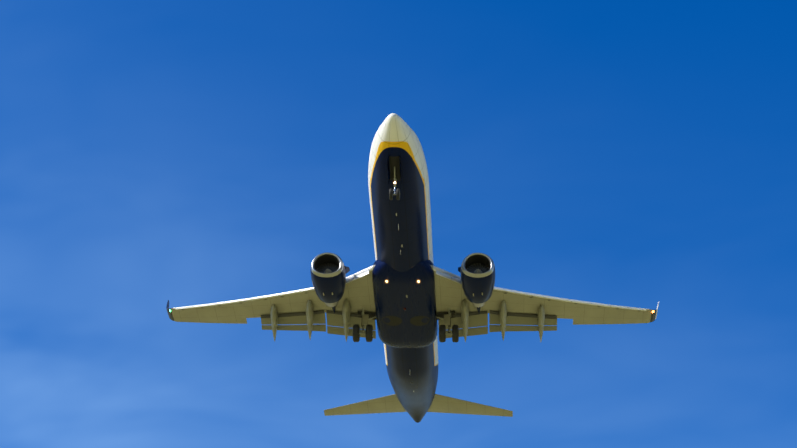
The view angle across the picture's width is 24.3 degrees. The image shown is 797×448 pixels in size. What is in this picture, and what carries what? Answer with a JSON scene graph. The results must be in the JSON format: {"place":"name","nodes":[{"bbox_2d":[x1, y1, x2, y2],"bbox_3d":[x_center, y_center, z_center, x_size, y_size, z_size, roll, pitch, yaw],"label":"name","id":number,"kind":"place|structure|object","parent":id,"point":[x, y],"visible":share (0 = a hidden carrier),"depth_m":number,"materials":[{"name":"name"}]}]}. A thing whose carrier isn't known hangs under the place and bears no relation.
{"place":"outdoors","nodes":[
{"label":"outdoors","id":0,"kind":"place"},
{"bbox_2d":[0,0,796,447],"label":"sky","id":1,"kind":"structure","parent":0,"point":[629,153],"materials":[{"name":"blue"}]},
{"bbox_2d":[166,113,658,422],"bbox_3d":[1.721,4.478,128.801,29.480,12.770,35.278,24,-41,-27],"label":"airplane","id":2,"kind":"object","parent":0,"point":[404,292],"visible":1,"depth_m":122.78,"materials":[{"name":"paint"}]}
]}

